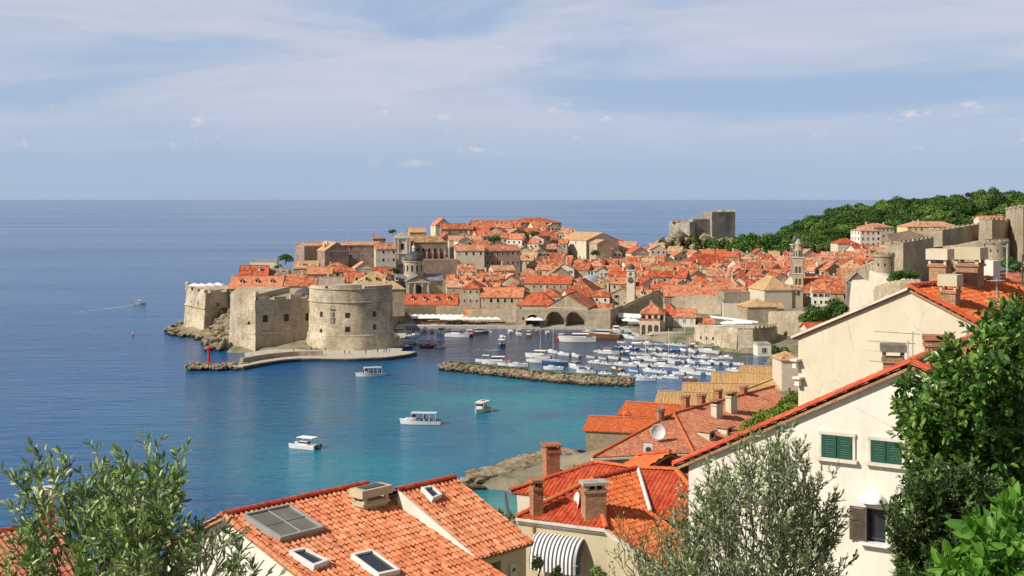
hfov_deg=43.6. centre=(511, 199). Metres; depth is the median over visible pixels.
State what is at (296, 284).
house
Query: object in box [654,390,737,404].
shore hall
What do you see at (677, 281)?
house
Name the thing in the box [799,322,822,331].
house
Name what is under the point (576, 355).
motorboat
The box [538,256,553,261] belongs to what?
house
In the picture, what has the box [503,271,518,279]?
house
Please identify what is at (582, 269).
house
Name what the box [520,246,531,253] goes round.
house
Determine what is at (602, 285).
house
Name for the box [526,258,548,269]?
house
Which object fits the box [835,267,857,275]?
house
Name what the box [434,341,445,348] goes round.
motorboat
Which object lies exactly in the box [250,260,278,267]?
house
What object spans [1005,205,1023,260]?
fort tower
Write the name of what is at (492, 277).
house
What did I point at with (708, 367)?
motorboat
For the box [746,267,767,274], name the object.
house
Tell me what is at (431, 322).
cafe tables
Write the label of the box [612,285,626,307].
house
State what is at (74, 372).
sea
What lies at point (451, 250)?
house
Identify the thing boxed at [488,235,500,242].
tree
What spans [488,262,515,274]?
house
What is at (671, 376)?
motorboat
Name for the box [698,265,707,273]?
house
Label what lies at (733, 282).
house
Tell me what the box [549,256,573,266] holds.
house
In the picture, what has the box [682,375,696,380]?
motorboat
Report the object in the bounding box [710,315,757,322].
awning
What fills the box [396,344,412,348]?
motorboat
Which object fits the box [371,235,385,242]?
house
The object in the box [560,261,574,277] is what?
house
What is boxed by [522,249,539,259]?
house
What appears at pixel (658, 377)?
motorboat
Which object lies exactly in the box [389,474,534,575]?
house
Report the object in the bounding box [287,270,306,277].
house
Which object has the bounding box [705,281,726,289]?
house
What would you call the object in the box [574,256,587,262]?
house
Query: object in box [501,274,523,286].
house
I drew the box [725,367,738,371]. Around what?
motorboat
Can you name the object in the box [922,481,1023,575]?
lemon bush
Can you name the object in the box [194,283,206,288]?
parasol
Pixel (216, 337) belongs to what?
fort rocks
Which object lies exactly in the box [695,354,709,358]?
motorboat
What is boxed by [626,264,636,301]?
clock tower
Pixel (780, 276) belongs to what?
house
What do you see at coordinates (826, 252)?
house
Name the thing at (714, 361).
motorboat
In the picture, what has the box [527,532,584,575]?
awning
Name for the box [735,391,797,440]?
creeper
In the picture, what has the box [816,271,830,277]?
house
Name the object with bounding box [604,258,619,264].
house
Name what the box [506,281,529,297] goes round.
house
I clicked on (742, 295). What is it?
building
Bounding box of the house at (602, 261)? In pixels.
[591,258,604,264]
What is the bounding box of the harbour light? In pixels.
[206,346,210,362]
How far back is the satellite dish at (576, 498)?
65.58 m
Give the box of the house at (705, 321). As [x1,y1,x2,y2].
[696,318,715,324]
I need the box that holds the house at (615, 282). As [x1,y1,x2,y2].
[610,274,626,291]
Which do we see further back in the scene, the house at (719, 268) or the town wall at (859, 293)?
the house at (719, 268)
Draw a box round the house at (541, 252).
[531,245,546,257]
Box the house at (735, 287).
[726,283,745,289]
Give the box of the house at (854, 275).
[844,270,863,310]
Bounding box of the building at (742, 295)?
[716,289,749,301]
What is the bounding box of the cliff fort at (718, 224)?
[669,210,734,238]
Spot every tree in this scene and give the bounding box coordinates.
[277,254,293,263]
[391,267,399,273]
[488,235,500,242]
[530,230,539,235]
[590,250,600,255]
[631,415,859,575]
[657,237,672,245]
[683,233,703,250]
[703,237,720,248]
[718,237,732,250]
[741,232,759,241]
[771,344,779,354]
[798,303,824,323]
[801,240,814,250]
[813,244,830,252]
[822,297,849,321]
[886,273,900,281]
[886,283,1023,510]
[888,269,921,279]
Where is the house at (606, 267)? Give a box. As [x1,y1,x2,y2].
[604,264,620,269]
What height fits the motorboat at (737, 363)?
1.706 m
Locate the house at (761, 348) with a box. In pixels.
[753,341,770,355]
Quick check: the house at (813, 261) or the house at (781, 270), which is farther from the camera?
the house at (813, 261)
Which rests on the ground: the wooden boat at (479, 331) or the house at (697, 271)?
the house at (697, 271)
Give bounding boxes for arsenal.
[516,307,611,328]
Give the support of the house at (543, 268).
on the ground
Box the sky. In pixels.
[0,0,1023,199]
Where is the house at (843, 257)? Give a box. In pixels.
[834,254,848,258]
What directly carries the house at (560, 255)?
on the ground
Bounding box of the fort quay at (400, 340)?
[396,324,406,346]
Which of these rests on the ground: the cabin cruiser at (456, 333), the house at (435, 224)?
the house at (435, 224)
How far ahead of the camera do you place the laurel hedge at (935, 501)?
7.78 m
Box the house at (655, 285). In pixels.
[650,279,668,289]
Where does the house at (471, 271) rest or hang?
on the ground
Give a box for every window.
[289,547,328,570]
[350,549,400,575]
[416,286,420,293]
[421,485,441,502]
[815,430,857,463]
[849,492,891,548]
[864,436,905,468]
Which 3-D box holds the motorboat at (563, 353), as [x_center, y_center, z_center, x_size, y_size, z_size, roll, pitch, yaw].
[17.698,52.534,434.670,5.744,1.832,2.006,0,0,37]
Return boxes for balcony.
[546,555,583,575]
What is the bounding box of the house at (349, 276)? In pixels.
[342,269,366,283]
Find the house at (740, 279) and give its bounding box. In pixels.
[727,275,744,285]
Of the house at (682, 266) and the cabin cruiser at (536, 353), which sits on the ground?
the house at (682, 266)
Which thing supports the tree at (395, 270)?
on the ground
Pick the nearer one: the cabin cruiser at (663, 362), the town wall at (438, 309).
the cabin cruiser at (663, 362)
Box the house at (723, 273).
[707,267,732,280]
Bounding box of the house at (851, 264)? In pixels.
[840,260,861,267]
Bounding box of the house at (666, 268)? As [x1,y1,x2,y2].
[649,265,673,270]
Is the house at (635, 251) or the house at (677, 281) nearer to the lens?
the house at (677, 281)
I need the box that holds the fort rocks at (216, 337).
[164,307,229,350]
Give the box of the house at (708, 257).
[681,254,730,262]
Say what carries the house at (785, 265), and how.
on the ground
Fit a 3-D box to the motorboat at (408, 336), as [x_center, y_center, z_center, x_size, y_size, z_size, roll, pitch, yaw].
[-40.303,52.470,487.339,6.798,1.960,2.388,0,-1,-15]
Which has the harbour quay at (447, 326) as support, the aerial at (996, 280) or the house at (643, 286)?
the house at (643, 286)
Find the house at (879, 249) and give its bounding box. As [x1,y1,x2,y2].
[866,244,884,252]
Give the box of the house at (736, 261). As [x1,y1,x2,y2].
[727,257,751,267]
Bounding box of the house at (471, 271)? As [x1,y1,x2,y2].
[464,270,474,275]
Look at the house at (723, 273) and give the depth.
641.52 m
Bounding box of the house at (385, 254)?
[374,242,396,273]
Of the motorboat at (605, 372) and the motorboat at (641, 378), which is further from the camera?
the motorboat at (605, 372)
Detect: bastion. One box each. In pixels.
[694,322,777,349]
[881,231,933,280]
[929,223,978,246]
[978,217,1008,239]
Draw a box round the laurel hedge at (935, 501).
[879,452,1012,575]
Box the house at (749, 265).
[744,259,761,272]
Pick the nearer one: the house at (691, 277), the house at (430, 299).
the house at (430, 299)
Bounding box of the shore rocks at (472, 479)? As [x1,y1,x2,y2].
[460,447,585,490]
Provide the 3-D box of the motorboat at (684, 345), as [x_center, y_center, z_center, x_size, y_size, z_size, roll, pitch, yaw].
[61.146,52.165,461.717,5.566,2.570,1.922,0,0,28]
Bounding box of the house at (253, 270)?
[238,265,269,275]
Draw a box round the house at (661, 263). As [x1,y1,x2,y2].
[654,259,668,265]
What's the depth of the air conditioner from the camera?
151.78 m
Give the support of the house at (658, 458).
on the ground
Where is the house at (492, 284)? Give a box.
[480,281,502,286]
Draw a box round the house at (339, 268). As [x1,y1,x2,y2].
[326,262,354,276]
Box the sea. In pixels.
[0,200,887,575]
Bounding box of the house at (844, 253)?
[837,249,854,255]
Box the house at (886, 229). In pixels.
[857,222,894,243]
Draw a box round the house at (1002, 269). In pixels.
[1000,261,1015,273]
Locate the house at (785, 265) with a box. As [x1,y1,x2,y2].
[779,261,789,269]
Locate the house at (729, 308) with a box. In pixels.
[722,299,742,319]
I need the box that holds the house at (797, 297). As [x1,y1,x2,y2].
[787,284,802,307]
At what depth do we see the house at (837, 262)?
654.43 m
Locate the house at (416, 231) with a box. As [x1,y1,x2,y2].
[407,224,425,235]
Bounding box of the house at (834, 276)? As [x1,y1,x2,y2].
[830,273,841,277]
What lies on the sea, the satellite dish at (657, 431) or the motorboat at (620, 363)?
the motorboat at (620, 363)
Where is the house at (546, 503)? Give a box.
[504,442,688,575]
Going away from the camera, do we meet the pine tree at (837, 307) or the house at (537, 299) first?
the pine tree at (837, 307)
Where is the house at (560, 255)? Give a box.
[545,252,568,258]
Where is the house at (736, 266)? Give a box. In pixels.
[726,262,745,271]
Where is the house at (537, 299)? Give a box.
[516,292,555,308]
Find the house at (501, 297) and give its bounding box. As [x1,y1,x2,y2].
[480,284,525,308]
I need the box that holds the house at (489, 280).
[483,279,500,281]
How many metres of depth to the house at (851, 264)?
641.91 m
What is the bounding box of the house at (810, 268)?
[805,263,818,272]
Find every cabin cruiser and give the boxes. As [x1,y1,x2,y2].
[393,328,410,333]
[437,327,446,334]
[444,329,469,336]
[481,356,509,364]
[525,350,551,358]
[558,333,595,341]
[569,360,584,368]
[598,347,619,353]
[612,325,619,332]
[622,332,632,338]
[632,358,647,366]
[653,355,674,367]
[698,345,719,352]
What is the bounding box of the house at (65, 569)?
[0,485,97,575]
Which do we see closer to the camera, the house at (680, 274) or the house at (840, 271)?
the house at (840, 271)
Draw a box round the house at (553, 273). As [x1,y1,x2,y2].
[542,271,558,274]
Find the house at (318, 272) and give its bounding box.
[306,264,333,279]
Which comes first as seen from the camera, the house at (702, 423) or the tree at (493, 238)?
the house at (702, 423)
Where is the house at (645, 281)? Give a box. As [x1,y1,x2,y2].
[636,277,655,288]
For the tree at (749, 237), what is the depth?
928.34 m
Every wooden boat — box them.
[465,329,473,336]
[473,328,488,333]
[515,329,521,335]
[526,330,531,336]
[582,329,621,338]
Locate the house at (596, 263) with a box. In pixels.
[591,258,603,267]
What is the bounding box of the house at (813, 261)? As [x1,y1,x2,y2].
[807,256,822,263]
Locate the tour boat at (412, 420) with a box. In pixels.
[399,411,441,424]
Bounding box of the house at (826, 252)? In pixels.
[820,251,836,254]
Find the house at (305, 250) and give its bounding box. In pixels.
[295,242,322,259]
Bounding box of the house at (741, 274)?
[733,271,748,278]
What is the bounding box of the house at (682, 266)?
[674,263,695,269]
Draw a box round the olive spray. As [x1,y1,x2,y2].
[186,509,288,575]
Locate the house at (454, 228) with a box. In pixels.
[439,221,473,234]
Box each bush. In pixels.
[0,427,210,575]
[531,555,607,575]
[779,346,789,352]
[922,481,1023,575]
[1000,256,1023,272]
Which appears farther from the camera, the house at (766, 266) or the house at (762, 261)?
the house at (762, 261)
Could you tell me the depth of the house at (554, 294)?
563.21 m
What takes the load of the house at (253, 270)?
on the ground
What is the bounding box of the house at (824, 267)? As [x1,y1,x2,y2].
[814,262,839,275]
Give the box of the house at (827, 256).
[817,253,837,258]
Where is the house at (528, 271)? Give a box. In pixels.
[517,268,541,278]
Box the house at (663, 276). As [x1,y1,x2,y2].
[648,267,671,281]
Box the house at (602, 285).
[591,279,606,289]
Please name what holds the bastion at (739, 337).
on the ground
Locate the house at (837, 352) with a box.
[790,247,1023,405]
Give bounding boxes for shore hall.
[582,415,655,451]
[617,401,695,418]
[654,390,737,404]
[682,382,758,392]
[710,371,771,383]
[737,378,781,393]
[738,365,771,371]
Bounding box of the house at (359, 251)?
[339,239,379,266]
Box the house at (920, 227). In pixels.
[897,220,955,237]
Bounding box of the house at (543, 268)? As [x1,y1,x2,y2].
[536,263,552,273]
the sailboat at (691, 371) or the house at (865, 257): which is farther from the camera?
the house at (865, 257)
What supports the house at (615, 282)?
on the ground
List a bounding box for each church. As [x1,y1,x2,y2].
[393,232,457,279]
[583,271,598,280]
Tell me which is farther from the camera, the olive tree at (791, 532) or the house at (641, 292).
the house at (641, 292)
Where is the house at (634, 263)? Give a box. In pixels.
[620,258,646,266]
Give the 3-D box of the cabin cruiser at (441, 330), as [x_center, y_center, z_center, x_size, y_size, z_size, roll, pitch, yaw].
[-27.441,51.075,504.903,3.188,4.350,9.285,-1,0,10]
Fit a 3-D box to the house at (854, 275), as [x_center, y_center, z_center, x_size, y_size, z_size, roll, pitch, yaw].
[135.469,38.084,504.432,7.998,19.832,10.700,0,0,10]
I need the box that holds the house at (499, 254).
[484,244,520,274]
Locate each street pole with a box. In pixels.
[984,241,1007,277]
[1021,254,1022,284]
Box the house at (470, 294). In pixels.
[461,278,485,307]
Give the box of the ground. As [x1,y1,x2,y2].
[178,210,1003,526]
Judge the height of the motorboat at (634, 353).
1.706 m
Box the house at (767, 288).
[747,275,792,308]
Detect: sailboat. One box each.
[404,314,420,343]
[529,333,555,362]
[541,334,568,364]
[636,334,659,361]
[662,328,679,363]
[679,337,704,374]
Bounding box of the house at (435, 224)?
[430,218,448,235]
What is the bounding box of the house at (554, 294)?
[543,286,561,299]
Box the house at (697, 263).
[691,259,700,269]
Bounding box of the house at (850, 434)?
[672,333,987,575]
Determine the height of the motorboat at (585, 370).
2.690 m
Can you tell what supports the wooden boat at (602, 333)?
on the sea
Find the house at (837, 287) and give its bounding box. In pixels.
[795,278,845,305]
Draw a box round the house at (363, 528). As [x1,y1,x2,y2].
[164,480,506,575]
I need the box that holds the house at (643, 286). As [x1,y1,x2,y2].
[636,285,654,291]
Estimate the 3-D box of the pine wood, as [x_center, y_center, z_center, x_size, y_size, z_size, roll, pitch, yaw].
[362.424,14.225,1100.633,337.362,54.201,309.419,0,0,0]
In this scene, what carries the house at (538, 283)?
on the ground
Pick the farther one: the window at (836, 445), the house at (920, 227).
the house at (920, 227)
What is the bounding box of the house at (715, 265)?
[706,261,727,269]
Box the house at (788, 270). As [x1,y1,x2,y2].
[786,268,807,274]
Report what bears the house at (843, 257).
on the ground
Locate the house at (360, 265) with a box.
[352,261,372,273]
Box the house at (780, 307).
[768,302,784,310]
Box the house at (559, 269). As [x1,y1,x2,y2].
[549,262,570,275]
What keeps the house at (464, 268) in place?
on the ground
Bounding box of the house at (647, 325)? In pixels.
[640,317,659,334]
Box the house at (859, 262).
[844,259,862,265]
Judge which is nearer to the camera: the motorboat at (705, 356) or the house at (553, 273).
the motorboat at (705, 356)
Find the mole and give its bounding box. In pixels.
[184,348,416,370]
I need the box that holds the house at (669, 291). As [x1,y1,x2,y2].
[659,282,724,306]
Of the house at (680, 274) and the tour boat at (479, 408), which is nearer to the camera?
the tour boat at (479, 408)
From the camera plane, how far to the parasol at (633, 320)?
515.14 m
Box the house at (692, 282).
[687,280,698,283]
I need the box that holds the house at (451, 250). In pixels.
[449,241,468,258]
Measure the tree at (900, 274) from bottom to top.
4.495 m
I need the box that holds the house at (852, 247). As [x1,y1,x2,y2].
[844,243,869,250]
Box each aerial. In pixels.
[869,340,914,366]
[875,331,919,355]
[987,278,1005,301]
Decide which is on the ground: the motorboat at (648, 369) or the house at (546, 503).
the house at (546, 503)
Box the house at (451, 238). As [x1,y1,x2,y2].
[447,234,481,256]
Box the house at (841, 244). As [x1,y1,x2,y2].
[831,238,858,250]
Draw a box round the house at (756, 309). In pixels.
[736,298,777,321]
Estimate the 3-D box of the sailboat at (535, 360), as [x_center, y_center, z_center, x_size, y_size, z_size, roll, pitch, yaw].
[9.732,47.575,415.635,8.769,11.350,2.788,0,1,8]
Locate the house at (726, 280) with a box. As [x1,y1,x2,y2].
[712,275,730,283]
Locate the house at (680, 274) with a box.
[671,267,689,281]
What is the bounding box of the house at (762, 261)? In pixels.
[752,257,769,265]
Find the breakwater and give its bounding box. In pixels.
[437,361,636,386]
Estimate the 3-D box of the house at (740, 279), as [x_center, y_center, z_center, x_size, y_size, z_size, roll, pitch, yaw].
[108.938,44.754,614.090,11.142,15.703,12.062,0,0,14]
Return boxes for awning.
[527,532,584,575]
[617,313,640,317]
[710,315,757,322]
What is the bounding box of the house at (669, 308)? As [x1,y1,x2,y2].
[663,303,678,325]
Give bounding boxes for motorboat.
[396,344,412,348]
[406,334,414,338]
[414,340,427,344]
[419,343,437,347]
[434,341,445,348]
[475,355,488,361]
[497,339,505,347]
[497,358,511,365]
[508,361,528,366]
[543,365,564,369]
[547,349,559,353]
[557,351,570,355]
[571,353,581,357]
[576,365,597,372]
[588,359,602,363]
[598,370,611,374]
[600,361,612,364]
[608,352,620,359]
[610,366,624,371]
[613,361,626,365]
[617,371,630,375]
[620,350,631,353]
[626,362,636,366]
[628,345,638,349]
[629,351,641,354]
[634,375,656,380]
[639,340,652,344]
[643,367,656,372]
[645,346,657,350]
[650,374,662,378]
[653,365,669,373]
[657,352,670,356]
[662,374,678,378]
[672,370,685,374]
[674,340,688,346]
[677,364,693,368]
[678,354,690,357]
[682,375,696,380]
[686,358,698,363]
[688,348,698,352]
[694,362,704,369]
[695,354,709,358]
[697,359,712,364]
[702,366,714,370]
[704,368,715,375]
[708,359,721,364]
[717,354,732,358]
[719,358,731,364]
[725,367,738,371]
[733,361,745,364]
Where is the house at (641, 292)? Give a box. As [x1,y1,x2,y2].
[636,287,651,297]
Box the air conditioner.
[644,444,651,451]
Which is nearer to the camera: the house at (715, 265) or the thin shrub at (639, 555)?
the thin shrub at (639, 555)
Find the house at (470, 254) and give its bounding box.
[452,245,484,272]
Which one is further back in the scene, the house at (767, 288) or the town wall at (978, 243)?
the town wall at (978, 243)
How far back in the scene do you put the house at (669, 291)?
562.96 m
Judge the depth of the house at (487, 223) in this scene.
834.65 m
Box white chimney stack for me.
[979,260,999,279]
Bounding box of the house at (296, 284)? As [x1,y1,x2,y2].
[283,273,318,292]
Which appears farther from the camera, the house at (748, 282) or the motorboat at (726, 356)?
the house at (748, 282)
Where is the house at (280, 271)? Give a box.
[268,267,290,278]
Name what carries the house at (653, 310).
on the ground
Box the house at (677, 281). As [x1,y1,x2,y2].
[666,278,686,283]
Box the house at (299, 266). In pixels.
[293,260,319,273]
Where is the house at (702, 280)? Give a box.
[690,275,709,283]
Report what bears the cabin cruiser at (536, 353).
on the sea
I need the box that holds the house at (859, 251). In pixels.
[855,246,872,253]
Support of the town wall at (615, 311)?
on the ground
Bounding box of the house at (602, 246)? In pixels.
[589,239,611,260]
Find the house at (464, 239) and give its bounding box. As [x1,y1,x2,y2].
[454,235,471,244]
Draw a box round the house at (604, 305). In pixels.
[595,302,613,307]
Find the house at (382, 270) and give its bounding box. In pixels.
[372,267,391,278]
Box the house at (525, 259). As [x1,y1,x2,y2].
[520,254,534,272]
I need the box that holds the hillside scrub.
[505,511,516,524]
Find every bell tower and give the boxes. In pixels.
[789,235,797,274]
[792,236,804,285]
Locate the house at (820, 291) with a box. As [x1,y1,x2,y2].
[809,280,830,306]
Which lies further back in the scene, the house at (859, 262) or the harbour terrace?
the house at (859, 262)
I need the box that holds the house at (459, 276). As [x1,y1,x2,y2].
[445,272,467,293]
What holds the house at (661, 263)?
on the ground
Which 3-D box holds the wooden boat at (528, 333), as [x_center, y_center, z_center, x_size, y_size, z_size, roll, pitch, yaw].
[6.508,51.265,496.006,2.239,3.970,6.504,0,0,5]
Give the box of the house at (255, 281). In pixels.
[228,276,284,306]
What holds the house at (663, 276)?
on the ground
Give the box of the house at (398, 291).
[353,271,405,315]
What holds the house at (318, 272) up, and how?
on the ground
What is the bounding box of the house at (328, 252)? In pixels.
[317,241,348,266]
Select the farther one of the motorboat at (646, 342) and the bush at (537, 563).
the motorboat at (646, 342)
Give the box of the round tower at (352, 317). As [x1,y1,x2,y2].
[306,283,396,350]
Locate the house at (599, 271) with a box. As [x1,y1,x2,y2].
[591,266,608,278]
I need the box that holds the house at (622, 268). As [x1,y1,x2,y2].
[607,266,627,279]
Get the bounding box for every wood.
[729,233,794,254]
[774,186,1023,245]
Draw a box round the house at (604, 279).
[595,276,609,291]
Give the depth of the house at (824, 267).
641.78 m
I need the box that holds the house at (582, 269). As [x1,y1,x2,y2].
[573,261,592,279]
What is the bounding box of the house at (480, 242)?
[472,238,488,244]
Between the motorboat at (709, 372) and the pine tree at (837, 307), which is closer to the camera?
the motorboat at (709, 372)
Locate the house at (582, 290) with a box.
[561,286,590,298]
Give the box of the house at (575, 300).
[545,290,595,309]
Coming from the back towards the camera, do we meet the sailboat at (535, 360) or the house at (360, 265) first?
the house at (360, 265)
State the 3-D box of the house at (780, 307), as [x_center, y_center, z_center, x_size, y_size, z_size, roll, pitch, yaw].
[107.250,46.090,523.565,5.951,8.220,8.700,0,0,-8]
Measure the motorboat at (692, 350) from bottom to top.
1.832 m
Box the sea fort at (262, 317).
[183,281,308,351]
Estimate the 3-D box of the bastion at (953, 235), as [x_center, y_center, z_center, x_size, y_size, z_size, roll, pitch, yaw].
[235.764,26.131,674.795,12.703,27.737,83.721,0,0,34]
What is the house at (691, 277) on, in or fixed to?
on the ground
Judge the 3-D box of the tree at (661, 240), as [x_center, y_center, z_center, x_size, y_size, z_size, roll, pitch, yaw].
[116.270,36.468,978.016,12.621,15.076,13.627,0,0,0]
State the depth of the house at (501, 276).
625.28 m
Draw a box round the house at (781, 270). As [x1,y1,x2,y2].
[769,269,785,274]
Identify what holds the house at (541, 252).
on the ground
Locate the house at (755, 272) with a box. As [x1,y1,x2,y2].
[746,267,764,278]
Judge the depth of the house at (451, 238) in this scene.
748.07 m
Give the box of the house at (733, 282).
[727,279,742,285]
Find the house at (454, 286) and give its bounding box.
[446,278,471,305]
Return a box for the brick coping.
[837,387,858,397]
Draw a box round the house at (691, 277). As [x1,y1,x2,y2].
[687,271,703,280]
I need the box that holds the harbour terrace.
[638,320,680,333]
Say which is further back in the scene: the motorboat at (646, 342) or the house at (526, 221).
the house at (526, 221)
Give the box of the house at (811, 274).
[805,272,817,276]
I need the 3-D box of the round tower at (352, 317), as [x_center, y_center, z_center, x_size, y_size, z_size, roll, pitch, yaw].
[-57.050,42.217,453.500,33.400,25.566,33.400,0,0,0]
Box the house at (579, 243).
[560,231,617,258]
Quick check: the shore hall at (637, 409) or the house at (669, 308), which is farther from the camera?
the house at (669, 308)
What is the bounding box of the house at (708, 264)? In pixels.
[701,262,716,267]
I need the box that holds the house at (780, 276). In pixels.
[765,271,787,281]
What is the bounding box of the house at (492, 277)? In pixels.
[482,271,500,280]
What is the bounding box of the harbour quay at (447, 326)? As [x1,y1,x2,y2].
[403,323,650,339]
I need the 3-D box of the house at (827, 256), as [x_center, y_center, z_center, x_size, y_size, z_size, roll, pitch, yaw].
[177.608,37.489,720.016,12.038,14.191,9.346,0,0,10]
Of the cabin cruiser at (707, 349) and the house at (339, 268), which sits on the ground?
the house at (339, 268)
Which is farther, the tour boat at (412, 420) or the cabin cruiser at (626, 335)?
the cabin cruiser at (626, 335)
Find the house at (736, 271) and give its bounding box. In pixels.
[731,267,745,275]
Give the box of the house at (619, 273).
[610,271,636,277]
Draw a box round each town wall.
[393,305,467,327]
[467,309,515,321]
[607,305,622,326]
[622,290,721,314]
[768,308,831,335]
[842,262,873,280]
[849,279,868,310]
[869,270,911,302]
[874,279,922,300]
[934,238,1009,272]
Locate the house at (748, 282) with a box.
[745,279,759,290]
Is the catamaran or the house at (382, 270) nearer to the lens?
the catamaran
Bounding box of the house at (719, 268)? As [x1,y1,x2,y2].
[704,267,722,279]
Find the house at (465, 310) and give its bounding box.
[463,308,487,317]
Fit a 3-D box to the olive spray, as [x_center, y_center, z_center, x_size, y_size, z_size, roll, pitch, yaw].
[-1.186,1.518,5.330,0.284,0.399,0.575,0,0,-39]
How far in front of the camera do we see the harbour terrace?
485.49 m
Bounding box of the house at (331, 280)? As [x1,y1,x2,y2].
[318,272,346,284]
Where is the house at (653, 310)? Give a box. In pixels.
[640,300,665,329]
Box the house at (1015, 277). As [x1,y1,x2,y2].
[1000,273,1023,285]
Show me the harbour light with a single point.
(208, 358)
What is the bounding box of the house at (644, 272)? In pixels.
[636,270,654,275]
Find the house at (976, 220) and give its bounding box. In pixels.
[973,213,1003,223]
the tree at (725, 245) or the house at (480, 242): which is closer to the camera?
the house at (480, 242)
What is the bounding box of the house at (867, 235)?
[851,226,881,245]
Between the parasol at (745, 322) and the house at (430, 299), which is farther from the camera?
the house at (430, 299)
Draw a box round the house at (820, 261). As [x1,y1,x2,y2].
[814,257,829,264]
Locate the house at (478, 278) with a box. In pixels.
[468,273,484,281]
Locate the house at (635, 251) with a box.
[623,246,648,256]
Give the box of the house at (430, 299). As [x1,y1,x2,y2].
[405,294,459,305]
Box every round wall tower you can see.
[873,252,894,273]
[984,239,1007,260]
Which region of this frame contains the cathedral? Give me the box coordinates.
[391,242,443,293]
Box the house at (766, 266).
[761,262,781,271]
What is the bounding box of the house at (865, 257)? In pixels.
[853,251,873,261]
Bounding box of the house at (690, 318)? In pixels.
[672,308,696,326]
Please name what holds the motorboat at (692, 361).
on the sea
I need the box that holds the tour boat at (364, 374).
[355,366,384,376]
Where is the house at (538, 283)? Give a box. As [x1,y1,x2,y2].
[523,272,573,294]
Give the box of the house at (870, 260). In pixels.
[863,258,873,263]
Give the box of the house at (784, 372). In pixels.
[771,351,797,390]
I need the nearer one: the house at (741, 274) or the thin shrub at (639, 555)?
the thin shrub at (639, 555)
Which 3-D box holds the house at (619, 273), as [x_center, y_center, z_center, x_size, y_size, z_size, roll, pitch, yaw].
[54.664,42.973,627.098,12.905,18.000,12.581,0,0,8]
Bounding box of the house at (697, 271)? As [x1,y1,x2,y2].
[687,269,706,277]
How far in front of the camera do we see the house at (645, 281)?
610.28 m
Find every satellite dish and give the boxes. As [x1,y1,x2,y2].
[574,492,579,507]
[650,424,665,439]
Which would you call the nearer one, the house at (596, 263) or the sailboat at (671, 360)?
the sailboat at (671, 360)
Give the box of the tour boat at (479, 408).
[475,400,490,413]
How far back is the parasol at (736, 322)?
460.13 m
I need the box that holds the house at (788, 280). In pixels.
[783,273,804,284]
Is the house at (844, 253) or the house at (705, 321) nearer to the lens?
the house at (705, 321)
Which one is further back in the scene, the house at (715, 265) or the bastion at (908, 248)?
the house at (715, 265)
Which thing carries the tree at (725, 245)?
on the ground
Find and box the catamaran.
[288,435,321,449]
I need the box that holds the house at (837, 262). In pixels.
[827,258,842,266]
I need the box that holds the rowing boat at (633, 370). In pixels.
[629,368,639,371]
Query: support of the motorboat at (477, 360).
on the sea
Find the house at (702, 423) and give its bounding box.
[591,385,783,469]
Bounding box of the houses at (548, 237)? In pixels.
[439,221,819,263]
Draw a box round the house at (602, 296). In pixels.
[589,288,611,302]
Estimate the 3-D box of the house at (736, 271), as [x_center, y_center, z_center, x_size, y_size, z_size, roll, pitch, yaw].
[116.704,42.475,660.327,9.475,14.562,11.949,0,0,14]
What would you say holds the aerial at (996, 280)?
on the house at (837, 352)
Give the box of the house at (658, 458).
[623,450,690,473]
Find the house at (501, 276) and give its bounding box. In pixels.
[475,270,504,281]
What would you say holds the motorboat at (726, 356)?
on the sea
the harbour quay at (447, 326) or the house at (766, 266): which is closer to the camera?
the harbour quay at (447, 326)
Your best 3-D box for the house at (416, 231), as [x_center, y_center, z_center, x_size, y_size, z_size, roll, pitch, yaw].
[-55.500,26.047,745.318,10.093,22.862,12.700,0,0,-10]
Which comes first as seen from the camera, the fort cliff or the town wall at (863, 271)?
the town wall at (863, 271)
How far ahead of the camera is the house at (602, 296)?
561.25 m
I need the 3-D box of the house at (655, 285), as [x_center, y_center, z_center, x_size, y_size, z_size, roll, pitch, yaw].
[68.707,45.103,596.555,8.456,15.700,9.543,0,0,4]
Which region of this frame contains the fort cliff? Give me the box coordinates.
[655,227,732,249]
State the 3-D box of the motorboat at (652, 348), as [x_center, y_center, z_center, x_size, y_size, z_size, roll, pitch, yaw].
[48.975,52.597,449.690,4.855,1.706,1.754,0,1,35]
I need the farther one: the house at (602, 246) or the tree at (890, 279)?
the house at (602, 246)
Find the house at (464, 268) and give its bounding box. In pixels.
[456,261,475,273]
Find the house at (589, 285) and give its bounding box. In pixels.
[568,278,601,292]
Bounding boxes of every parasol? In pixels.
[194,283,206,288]
[532,317,542,325]
[628,318,639,325]
[720,321,735,324]
[731,320,743,323]
[740,320,751,323]
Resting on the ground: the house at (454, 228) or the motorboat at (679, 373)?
the house at (454, 228)
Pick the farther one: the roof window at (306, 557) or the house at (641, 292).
the house at (641, 292)
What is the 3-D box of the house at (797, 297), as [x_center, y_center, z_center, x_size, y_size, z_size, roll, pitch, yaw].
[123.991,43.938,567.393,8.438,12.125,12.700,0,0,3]
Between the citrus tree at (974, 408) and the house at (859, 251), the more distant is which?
the house at (859, 251)
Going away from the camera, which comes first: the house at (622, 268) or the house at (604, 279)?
the house at (604, 279)
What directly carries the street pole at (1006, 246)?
on the ground
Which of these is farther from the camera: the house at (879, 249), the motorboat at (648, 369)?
the house at (879, 249)
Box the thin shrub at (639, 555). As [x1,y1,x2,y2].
[597,502,685,575]
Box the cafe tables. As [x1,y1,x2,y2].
[416,319,495,323]
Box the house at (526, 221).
[517,217,561,229]
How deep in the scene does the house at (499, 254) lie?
689.71 m
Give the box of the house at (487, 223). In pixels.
[470,220,521,228]
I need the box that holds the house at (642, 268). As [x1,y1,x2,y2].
[635,264,650,269]

